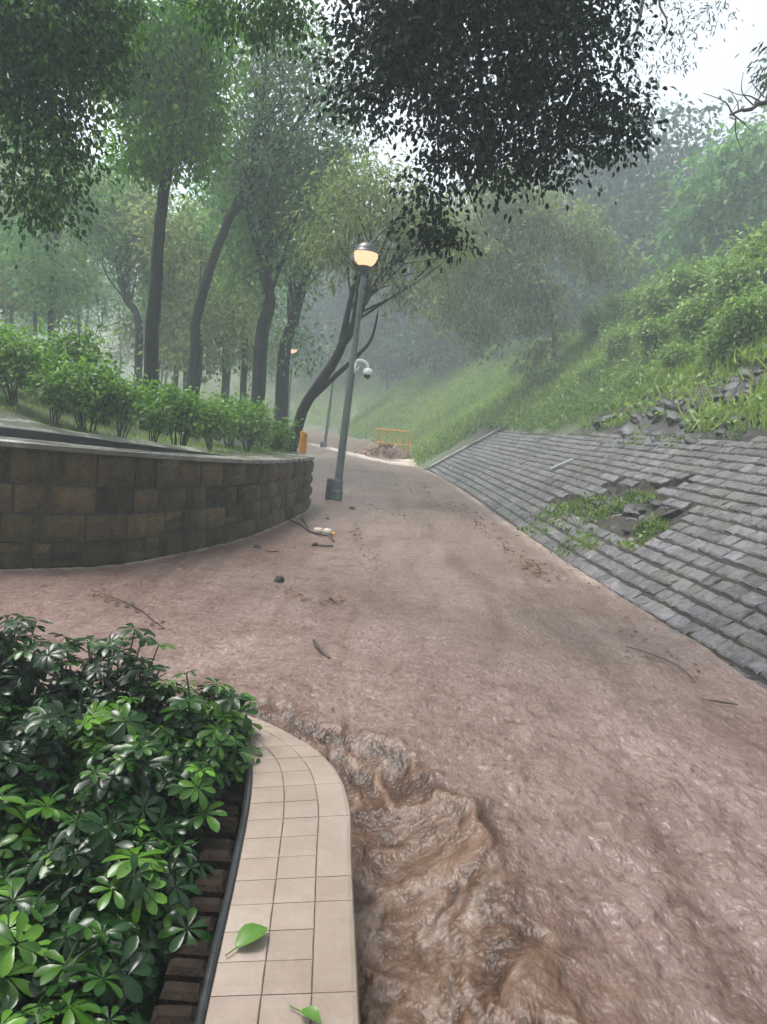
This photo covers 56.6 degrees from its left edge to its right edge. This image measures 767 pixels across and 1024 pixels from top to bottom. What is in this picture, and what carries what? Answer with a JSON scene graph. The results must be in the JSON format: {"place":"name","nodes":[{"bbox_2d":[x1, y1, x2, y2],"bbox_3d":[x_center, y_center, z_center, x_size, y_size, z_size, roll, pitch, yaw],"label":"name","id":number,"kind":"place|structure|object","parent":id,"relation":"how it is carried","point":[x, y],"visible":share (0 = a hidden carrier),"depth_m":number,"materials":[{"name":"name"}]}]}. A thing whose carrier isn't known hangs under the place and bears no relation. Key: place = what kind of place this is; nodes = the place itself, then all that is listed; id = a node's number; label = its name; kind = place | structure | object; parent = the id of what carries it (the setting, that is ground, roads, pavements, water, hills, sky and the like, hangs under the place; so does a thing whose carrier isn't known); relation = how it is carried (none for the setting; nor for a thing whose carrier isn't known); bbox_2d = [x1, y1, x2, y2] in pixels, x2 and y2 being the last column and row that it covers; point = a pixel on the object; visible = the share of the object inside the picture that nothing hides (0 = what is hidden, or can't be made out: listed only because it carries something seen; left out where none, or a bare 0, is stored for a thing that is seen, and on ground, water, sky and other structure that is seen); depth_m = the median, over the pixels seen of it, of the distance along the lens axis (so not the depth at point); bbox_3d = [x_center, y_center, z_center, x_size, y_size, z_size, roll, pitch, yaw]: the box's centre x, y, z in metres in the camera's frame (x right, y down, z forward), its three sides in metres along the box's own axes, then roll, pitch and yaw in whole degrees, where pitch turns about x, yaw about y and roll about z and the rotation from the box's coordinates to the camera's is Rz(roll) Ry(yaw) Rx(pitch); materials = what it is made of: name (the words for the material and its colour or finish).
{"place":"outdoors","nodes":[
{"label":"outdoors","id":0,"kind":"place"},
{"bbox_2d":[0,426,766,1023],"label":"water","id":1,"kind":"structure","parent":0,"point":[558,802],"depth_m":3.80,"materials":[{"name":"brown liquid"}]},
{"bbox_2d":[354,443,414,458],"bbox_3d":[0.261,-2.601,30.895,3.508,0.848,2.201,6,7,0],"label":"debris heap","id":2,"kind":"object","parent":1,"relation":"on","point":[396,451],"visible":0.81,"depth_m":30.57,"materials":[{"name":"white stone"}]},
{"bbox_2d":[92,466,699,676],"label":"floating litter","id":3,"kind":"object","parent":1,"relation":"on","point":[329,597],"visible":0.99,"depth_m":7.87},
{"bbox_2d":[0,295,766,467],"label":"ground","id":4,"kind":"structure","parent":0,"point":[573,429],"depth_m":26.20,"materials":[{"name":"green plant"}]},
{"bbox_2d":[0,324,55,405],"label":"terrace shrub","id":5,"kind":"object","parent":4,"relation":"on","point":[18,361],"visible":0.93,"depth_m":9.36,"materials":[{"name":"green plant"}]},
{"bbox_2d":[0,150,93,326],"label":"misty tree","id":6,"kind":"object","parent":4,"relation":"on","point":[3,304],"visible":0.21,"depth_m":23.32,"materials":[{"name":"green plant"}]},
{"bbox_2d":[0,140,94,339],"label":"misty tree","id":7,"kind":"object","parent":4,"relation":"on","point":[33,314],"visible":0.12,"depth_m":27.44,"materials":[{"name":"green plant"}]},
{"bbox_2d":[17,345,94,425],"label":"terrace shrub","id":8,"kind":"object","parent":4,"relation":"on","point":[56,399],"visible":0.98,"depth_m":9.16,"materials":[{"name":"green plant"}]},
{"bbox_2d":[2,220,113,356],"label":"misty tree","id":9,"kind":"object","parent":4,"relation":"on","point":[79,314],"visible":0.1,"depth_m":39.34,"materials":[{"name":"green plant"}]},
{"bbox_2d":[0,130,126,336],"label":"misty tree","id":10,"kind":"object","parent":4,"relation":"on","point":[77,270],"visible":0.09,"depth_m":31.35,"materials":[{"name":"green plant"}]},
{"bbox_2d":[21,318,121,409],"bbox_3d":[-5.038,-2.287,11.348,1.500,1.532,1.761,8,8,17],"label":"terrace shrub","id":11,"kind":"object","parent":4,"relation":"on","point":[76,347],"visible":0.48,"depth_m":11.21,"materials":[{"name":"green plant"}]},
{"bbox_2d":[0,105,149,340],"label":"misty tree","id":12,"kind":"object","parent":4,"relation":"on","point":[51,291],"visible":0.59,"depth_m":20.13,"materials":[{"name":"green plant"}]},
{"bbox_2d":[34,230,130,349],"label":"misty tree","id":13,"kind":"object","parent":4,"relation":"on","point":[107,318],"visible":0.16,"depth_m":49.10,"materials":[{"name":"green plant"}]},
{"bbox_2d":[59,356,132,432],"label":"terrace shrub","id":14,"kind":"object","parent":4,"relation":"on","point":[91,373],"visible":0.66,"depth_m":9.52,"materials":[{"name":"green plant"}]},
{"bbox_2d":[85,261,144,373],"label":"misty tree","id":15,"kind":"object","parent":4,"relation":"on","point":[121,346],"visible":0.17,"depth_m":56.84,"materials":[{"name":"green plant"}]},
{"bbox_2d":[51,157,182,388],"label":"woodland tree","id":16,"kind":"object","parent":4,"relation":"on","point":[120,260],"visible":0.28,"depth_m":25.07,"materials":[{"name":"green plant"}]},
{"bbox_2d":[78,365,160,437],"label":"terrace shrub","id":17,"kind":"object","parent":4,"relation":"on","point":[131,393],"visible":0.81,"depth_m":9.62,"materials":[{"name":"green plant"}]},
{"bbox_2d":[82,271,170,362],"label":"misty tree","id":18,"kind":"object","parent":4,"relation":"on","point":[106,293],"visible":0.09,"depth_m":41.71,"materials":[{"name":"green plant"}]},
{"bbox_2d":[0,383,282,454],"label":"terrace grass","id":19,"kind":"structure","parent":4,"relation":"on","point":[202,444],"depth_m":10.53,"materials":[{"name":"green plant"}]},
{"bbox_2d":[98,131,186,343],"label":"misty tree","id":20,"kind":"object","parent":4,"relation":"on","point":[122,311],"visible":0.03,"depth_m":38.35,"materials":[{"name":"green plant"}]},
{"bbox_2d":[124,379,186,441],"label":"terrace shrub","id":21,"kind":"object","parent":4,"relation":"on","point":[154,414],"visible":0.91,"depth_m":9.48,"materials":[{"name":"green plant"}]},
{"bbox_2d":[0,436,314,568],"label":"retaining wall","id":22,"kind":"structure","parent":4,"relation":"on","point":[64,505],"depth_m":6.79,"materials":[{"name":"stone"}]},
{"bbox_2d":[0,416,220,455],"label":"planter kerb","id":23,"kind":"structure","parent":22,"relation":"on","point":[19,428],"depth_m":6.96,"materials":[{"name":"concrete"}]},
{"bbox_2d":[71,145,247,363],"bbox_3d":[-7.672,-7.705,24.977,6.624,8.424,4.897,3,8,-20],"label":"misty tree","id":24,"kind":"object","parent":4,"relation":"on","point":[170,306],"visible":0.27,"depth_m":24.52,"materials":[{"name":"green plant"}]},
{"bbox_2d":[106,182,219,390],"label":"misty tree","id":25,"kind":"object","parent":4,"relation":"on","point":[159,362],"visible":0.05,"depth_m":32.91,"materials":[{"name":"green plant"}]},
{"bbox_2d":[0,0,341,269],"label":"shade tree","id":26,"kind":"object","parent":4,"relation":"on","point":[48,48],"visible":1,"depth_m":7.05,"materials":[{"name":"green plant"}]},
{"bbox_2d":[133,190,216,388],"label":"woodland tree","id":27,"kind":"object","parent":4,"relation":"on","point":[175,379],"visible":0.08,"depth_m":28.87,"materials":[{"name":"green plant"}]},
{"bbox_2d":[143,380,212,445],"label":"terrace shrub","id":28,"kind":"object","parent":4,"relation":"on","point":[187,425],"visible":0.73,"depth_m":9.79,"materials":[{"name":"green plant"}]},
{"bbox_2d":[87,0,269,431],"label":"terrace tree","id":29,"kind":"object","parent":4,"relation":"on","point":[174,114],"visible":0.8,"depth_m":12.99,"materials":[{"name":"green plant"}]},
{"bbox_2d":[132,269,237,383],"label":"misty tree","id":30,"kind":"object","parent":4,"relation":"on","point":[185,362],"visible":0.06,"depth_m":28.95,"materials":[{"name":"green plant"}]},
{"bbox_2d":[23,678,359,1023],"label":"tiled planter wall","id":31,"kind":"structure","parent":4,"relation":"on","point":[289,884],"depth_m":1.99,"materials":[{"name":"tile"}]},
{"bbox_2d":[3,796,206,1022],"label":"soil","id":32,"kind":"structure","parent":31,"relation":"in","point":[163,966],"depth_m":2.02,"materials":[{"name":"brown soil"}]},
{"bbox_2d":[0,871,43,1012],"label":"umbrella plant","id":33,"kind":"object","parent":32,"relation":"on","point":[20,919],"visible":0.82,"depth_m":1.62,"materials":[{"name":"green plant"}]},
{"bbox_2d":[0,779,71,911],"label":"umbrella plant","id":34,"kind":"object","parent":32,"relation":"on","point":[13,845],"visible":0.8,"depth_m":2.11,"materials":[{"name":"green plant"}]},
{"bbox_2d":[0,700,85,837],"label":"umbrella plant","id":35,"kind":"object","parent":32,"relation":"on","point":[19,750],"visible":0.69,"depth_m":2.36,"materials":[{"name":"green plant"}]},
{"bbox_2d":[0,607,95,739],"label":"umbrella plant","id":36,"kind":"object","parent":32,"relation":"on","point":[21,677],"visible":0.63,"depth_m":2.79,"materials":[{"name":"green plant"}]},
{"bbox_2d":[0,919,122,1023],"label":"umbrella plant","id":37,"kind":"object","parent":32,"relation":"on","point":[47,973],"visible":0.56,"depth_m":1.63,"materials":[{"name":"green plant"}]},
{"bbox_2d":[0,808,157,964],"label":"umbrella plant","id":38,"kind":"object","parent":32,"relation":"on","point":[60,858],"visible":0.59,"depth_m":1.90,"materials":[{"name":"green plant"}]},
{"bbox_2d":[17,990,148,1023],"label":"umbrella plant","id":39,"kind":"object","parent":32,"relation":"on","point":[52,1015],"visible":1,"depth_m":1.47,"materials":[{"name":"green plant"}]},
{"bbox_2d":[18,903,162,1023],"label":"umbrella plant","id":40,"kind":"object","parent":32,"relation":"on","point":[135,972],"visible":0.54,"depth_m":1.73,"materials":[{"name":"green plant"}]},
{"bbox_2d":[15,623,181,747],"bbox_3d":[-1.102,0.804,2.865,0.646,0.698,0.592,6,7,0],"label":"umbrella plant","id":41,"kind":"object","parent":32,"relation":"on","point":[152,704],"visible":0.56,"depth_m":2.76,"materials":[{"name":"green plant"}]},
{"bbox_2d":[31,696,177,837],"bbox_3d":[-1.004,0.929,2.566,0.553,0.547,0.499,6,7,0],"label":"umbrella plant","id":42,"kind":"object","parent":32,"relation":"on","point":[106,716],"visible":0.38,"depth_m":2.47,"materials":[{"name":"green plant"}]},
{"bbox_2d":[33,721,226,860],"bbox_3d":[-0.830,0.976,2.354,0.590,0.541,0.551,2,8,-25],"label":"umbrella plant","id":43,"kind":"object","parent":32,"relation":"on","point":[120,779],"visible":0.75,"depth_m":2.29,"materials":[{"name":"green plant"}]},
{"bbox_2d":[78,835,212,966],"bbox_3d":[-0.643,1.111,1.954,0.377,0.411,0.273,6,7,0],"label":"umbrella plant","id":44,"kind":"object","parent":32,"relation":"on","point":[158,936],"visible":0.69,"depth_m":1.90,"materials":[{"name":"green plant"}]},
{"bbox_2d":[53,727,242,1023],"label":"brick edging","id":45,"kind":"object","parent":32,"relation":"on","point":[182,987],"visible":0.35,"depth_m":1.95,"materials":[{"name":"brown brick"}]},
{"bbox_2d":[104,817,214,922],"bbox_3d":[-0.650,1.115,2.127,0.361,0.355,0.379,6,7,0],"label":"umbrella plant","id":46,"kind":"object","parent":32,"relation":"on","point":[187,864],"visible":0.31,"depth_m":2.11,"materials":[{"name":"green plant"}]},
{"bbox_2d":[132,729,244,843],"bbox_3d":[-0.722,1.022,2.575,0.372,0.412,0.430,9,8,26],"label":"umbrella plant","id":47,"kind":"object","parent":32,"relation":"on","point":[189,758],"visible":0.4,"depth_m":2.48,"materials":[{"name":"green plant"}]},
{"bbox_2d":[150,670,262,809],"bbox_3d":[-0.751,0.914,2.803,0.584,0.564,0.566,6,7,0],"label":"umbrella plant","id":48,"kind":"object","parent":32,"relation":"on","point":[221,725],"visible":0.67,"depth_m":2.71,"materials":[{"name":"green plant"}]},
{"bbox_2d":[225,923,267,955],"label":"fallen leaf","id":49,"kind":"object","parent":31,"relation":"on","point":[248,933],"visible":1,"depth_m":1.82,"materials":[{"name":"green plant"}]},
{"bbox_2d":[101,178,290,391],"bbox_3d":[-5.182,-5.677,20.807,5.367,6.825,3.967,-1,10,-41],"label":"misty tree","id":50,"kind":"object","parent":4,"relation":"on","point":[213,322],"visible":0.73,"depth_m":20.51,"materials":[{"name":"green plant"}]},
{"bbox_2d":[186,391,239,449],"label":"terrace shrub","id":51,"kind":"object","parent":4,"relation":"on","point":[216,412],"visible":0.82,"depth_m":10.13,"materials":[{"name":"green plant"}]},
{"bbox_2d":[156,155,297,414],"bbox_3d":[-5.266,-7.711,24.291,5.037,10.040,3.635,6,7,0],"label":"woodland tree","id":52,"kind":"object","parent":4,"relation":"on","point":[225,379],"visible":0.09,"depth_m":23.98,"materials":[{"name":"green plant"}]},
{"bbox_2d":[202,383,264,447],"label":"terrace shrub","id":53,"kind":"object","parent":4,"relation":"on","point":[238,407],"visible":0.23,"depth_m":11.67,"materials":[{"name":"green plant"}]},
{"bbox_2d":[188,156,307,402],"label":"woodland tree","id":54,"kind":"object","parent":4,"relation":"on","point":[243,380],"visible":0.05,"depth_m":24.33,"materials":[{"name":"green plant"}]},
{"bbox_2d":[222,392,285,451],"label":"terrace shrub","id":55,"kind":"object","parent":4,"relation":"on","point":[258,426],"visible":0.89,"depth_m":11.05,"materials":[{"name":"green plant"}]},
{"bbox_2d":[208,230,303,391],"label":"misty tree","id":56,"kind":"object","parent":4,"relation":"on","point":[270,363],"visible":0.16,"depth_m":35.80,"materials":[{"name":"green plant"}]},
{"bbox_2d":[174,61,348,449],"bbox_3d":[-3.097,-6.367,18.365,4.462,10.188,3.794,6,7,0],"label":"woodland tree","id":57,"kind":"object","parent":4,"relation":"on","point":[262,240],"visible":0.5,"depth_m":18.10,"materials":[{"name":"green plant"}]},
{"bbox_2d":[252,414,304,452],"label":"terrace shrub","id":58,"kind":"object","parent":4,"relation":"on","point":[281,438],"visible":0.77,"depth_m":12.42,"materials":[{"name":"green plant"}]},
{"bbox_2d":[187,0,394,437],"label":"terrace tree","id":59,"kind":"object","parent":4,"relation":"on","point":[283,141],"visible":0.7,"depth_m":16.42,"materials":[{"name":"green plant"}]},
{"bbox_2d":[269,252,345,378],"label":"hill tree","id":60,"kind":"object","parent":4,"relation":"on","point":[317,311],"visible":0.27,"depth_m":61.69,"materials":[{"name":"green plant"}]},
{"bbox_2d":[237,126,410,450],"bbox_3d":[-2.008,-6.351,21.492,5.385,10.070,3.948,2,8,-23],"label":"woodland tree","id":61,"kind":"object","parent":4,"relation":"on","point":[295,300],"visible":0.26,"depth_m":21.34,"materials":[{"name":"green plant"}]},
{"bbox_2d":[325,242,378,500],"bbox_3d":[-0.628,-2.384,13.354,0.488,5.192,0.488,7,7,0],"label":"street lamp","id":62,"kind":"object","parent":4,"relation":"on","point":[366,254],"visible":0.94,"depth_m":13.28,"materials":[{"name":"grey metal"}]},
{"bbox_2d":[313,224,403,364],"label":"hill tree","id":63,"kind":"object","parent":4,"relation":"on","point":[331,296],"visible":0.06,"depth_m":58.46,"materials":[{"name":"green plant"}]},
{"bbox_2d":[308,227,415,385],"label":"hill tree","id":64,"kind":"object","parent":4,"relation":"on","point":[335,338],"visible":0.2,"depth_m":57.13,"materials":[{"name":"green plant"}]},
{"bbox_2d":[337,237,427,388],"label":"hill tree","id":65,"kind":"object","parent":4,"relation":"on","point":[388,363],"visible":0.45,"depth_m":51.89,"materials":[{"name":"green plant"}]},
{"bbox_2d":[274,138,511,451],"bbox_3d":[-0.015,-3.787,14.247,4.871,7.378,2.629,6,7,0],"label":"leaning tree","id":66,"kind":"object","parent":4,"relation":"on","point":[322,383],"visible":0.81,"depth_m":13.97,"materials":[{"name":"green plant"}]},
{"bbox_2d":[372,184,486,374],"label":"hill tree","id":67,"kind":"object","parent":4,"relation":"on","point":[435,350],"visible":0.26,"depth_m":46.51,"materials":[{"name":"green plant"}]},
{"bbox_2d":[423,427,501,469],"bbox_3d":[2.798,-2.142,25.107,2.942,2.040,0.200,4,7,-8],"label":"concrete edging","id":68,"kind":"object","parent":4,"relation":"on","point":[475,442],"visible":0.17,"depth_m":25.02,"materials":[{"name":"grey concrete"}]},
{"bbox_2d":[294,0,681,276],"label":"banyan tree","id":69,"kind":"object","parent":4,"relation":"on","point":[523,81],"visible":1,"depth_m":5.85,"materials":[{"name":"green plant"}]},
{"bbox_2d":[452,216,544,359],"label":"hill tree","id":70,"kind":"object","parent":4,"relation":"on","point":[506,335],"visible":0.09,"depth_m":49.27,"materials":[{"name":"green plant"}]},
{"bbox_2d":[394,157,655,403],"bbox_3d":[5.987,-8.293,25.787,11.685,8.987,4.072,6,7,0],"label":"pod tree","id":71,"kind":"object","parent":4,"relation":"on","point":[522,296],"visible":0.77,"depth_m":25.46,"materials":[{"name":"green plant"}]},
{"bbox_2d":[532,357,572,382],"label":"hillside bush","id":72,"kind":"object","parent":4,"relation":"on","point":[552,368],"visible":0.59,"depth_m":24.58,"materials":[{"name":"green plant"}]},
{"bbox_2d":[496,147,646,340],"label":"hill tree","id":73,"kind":"object","parent":4,"relation":"on","point":[557,265],"visible":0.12,"depth_m":42.86,"materials":[{"name":"green plant"}]},
{"bbox_2d":[572,356,608,381],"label":"hillside bush","id":74,"kind":"object","parent":4,"relation":"on","point":[594,364],"visible":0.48,"depth_m":21.53,"materials":[{"name":"green plant"}]},
{"bbox_2d":[428,430,766,689],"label":"stone revetment","id":75,"kind":"object","parent":4,"relation":"on","point":[696,571],"visible":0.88,"depth_m":9.07,"materials":[{"name":"stone"}]},
{"bbox_2d":[519,385,758,553],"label":"weed grass","id":76,"kind":"structure","parent":75,"relation":"on","point":[605,509],"depth_m":10.58,"materials":[{"name":"green plant"}]},
{"bbox_2d":[571,299,624,336],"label":"hillside bush","id":77,"kind":"object","parent":4,"relation":"on","point":[589,320],"visible":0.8,"depth_m":25.60,"materials":[{"name":"green plant"}]},
{"bbox_2d":[538,141,670,333],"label":"hill tree","id":78,"kind":"object","parent":4,"relation":"on","point":[572,278],"visible":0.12,"depth_m":42.74,"materials":[{"name":"green plant"}]},
{"bbox_2d":[587,287,627,316],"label":"hillside bush","id":79,"kind":"object","parent":4,"relation":"on","point":[608,300],"visible":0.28,"depth_m":26.09,"materials":[{"name":"green plant"}]},
{"bbox_2d":[591,316,638,360],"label":"hillside bush","id":80,"kind":"object","parent":4,"relation":"on","point":[617,340],"visible":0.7,"depth_m":21.11,"materials":[{"name":"green plant"}]},
{"bbox_2d":[613,362,655,387],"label":"hillside bush","id":81,"kind":"object","parent":4,"relation":"on","point":[629,375],"visible":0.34,"depth_m":17.48,"materials":[{"name":"green plant"}]},
{"bbox_2d":[544,83,742,326],"bbox_3d":[14.073,-16.601,39.238,10.155,14.752,10.946,5,7,-7],"label":"hill tree","id":82,"kind":"object","parent":4,"relation":"on","point":[636,204],"visible":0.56,"depth_m":38.54,"materials":[{"name":"green plant"}]},
{"bbox_2d":[618,276,674,320],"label":"hillside bush","id":83,"kind":"object","parent":4,"relation":"on","point":[632,302],"visible":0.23,"depth_m":22.86,"materials":[{"name":"green plant"}]},
{"bbox_2d":[607,119,697,285],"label":"hill tree","id":84,"kind":"object","parent":4,"relation":"on","point":[670,191],"visible":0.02,"depth_m":49.98,"materials":[{"name":"green plant"}]},
{"bbox_2d":[627,309,679,353],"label":"hillside bush","id":85,"kind":"object","parent":4,"relation":"on","point":[649,331],"visible":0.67,"depth_m":18.47,"materials":[{"name":"green plant"}]},
{"bbox_2d":[632,271,676,320],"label":"hillside bush","id":86,"kind":"object","parent":4,"relation":"on","point":[653,299],"visible":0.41,"depth_m":21.20,"materials":[{"name":"green plant"}]},
{"bbox_2d":[594,0,753,95],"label":"feathery tree","id":87,"kind":"object","parent":4,"relation":"on","point":[664,15],"visible":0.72,"depth_m":10.16,"materials":[{"name":"green plant"}]},
{"bbox_2d":[649,337,699,374],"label":"hillside bush","id":88,"kind":"object","parent":4,"relation":"on","point":[674,354],"visible":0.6,"depth_m":15.47,"materials":[{"name":"green plant"}]},
{"bbox_2d":[655,253,721,308],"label":"hillside bush","id":89,"kind":"object","parent":4,"relation":"on","point":[683,280],"visible":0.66,"depth_m":19.19,"materials":[{"name":"green plant"}]},
{"bbox_2d":[661,285,734,339],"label":"hillside bush","id":90,"kind":"object","parent":4,"relation":"on","point":[694,314],"visible":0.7,"depth_m":16.16,"materials":[{"name":"green plant"}]},
{"bbox_2d":[635,105,766,281],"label":"hillside tree","id":91,"kind":"object","parent":4,"relation":"on","point":[724,212],"visible":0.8,"depth_m":28.88,"materials":[{"name":"green plant"}]},
{"bbox_2d":[661,105,765,273],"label":"hill tree","id":92,"kind":"object","parent":4,"relation":"on","point":[676,155],"visible":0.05,"depth_m":43.94,"materials":[{"name":"green plant"}]},
{"bbox_2d":[687,327,745,368],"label":"hillside bush","id":93,"kind":"object","parent":4,"relation":"on","point":[708,344],"visible":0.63,"depth_m":13.92,"materials":[{"name":"green plant"}]},
{"bbox_2d":[679,246,766,309],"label":"hillside bush","id":94,"kind":"object","parent":4,"relation":"on","point":[754,276],"visible":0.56,"depth_m":15.81,"materials":[{"name":"green plant"}]},
{"bbox_2d":[701,281,766,351],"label":"hillside bush","id":95,"kind":"object","parent":4,"relation":"on","point":[744,314],"visible":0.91,"depth_m":13.28,"materials":[{"name":"green plant"}]},
{"bbox_2d":[703,42,766,151],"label":"bare tree","id":96,"kind":"object","parent":4,"relation":"on","point":[756,104],"visible":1,"depth_m":8.39,"materials":[{"name":"brown plant"}]},
{"bbox_2d":[707,200,766,273],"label":"hillside bush","id":97,"kind":"object","parent":4,"relation":"on","point":[755,242],"visible":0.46,"depth_m":16.34,"materials":[{"name":"green plant"}]},
{"bbox_2d":[0,0,766,306],"label":"sky","id":98,"kind":"structure","parent":0,"point":[717,69],"materials":[{"name":"white"}]},
{"bbox_2d":[337,272,766,464],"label":"hill grass","id":99,"kind":"structure","parent":0,"point":[723,368],"depth_m":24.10,"materials":[{"name":"green plant"}]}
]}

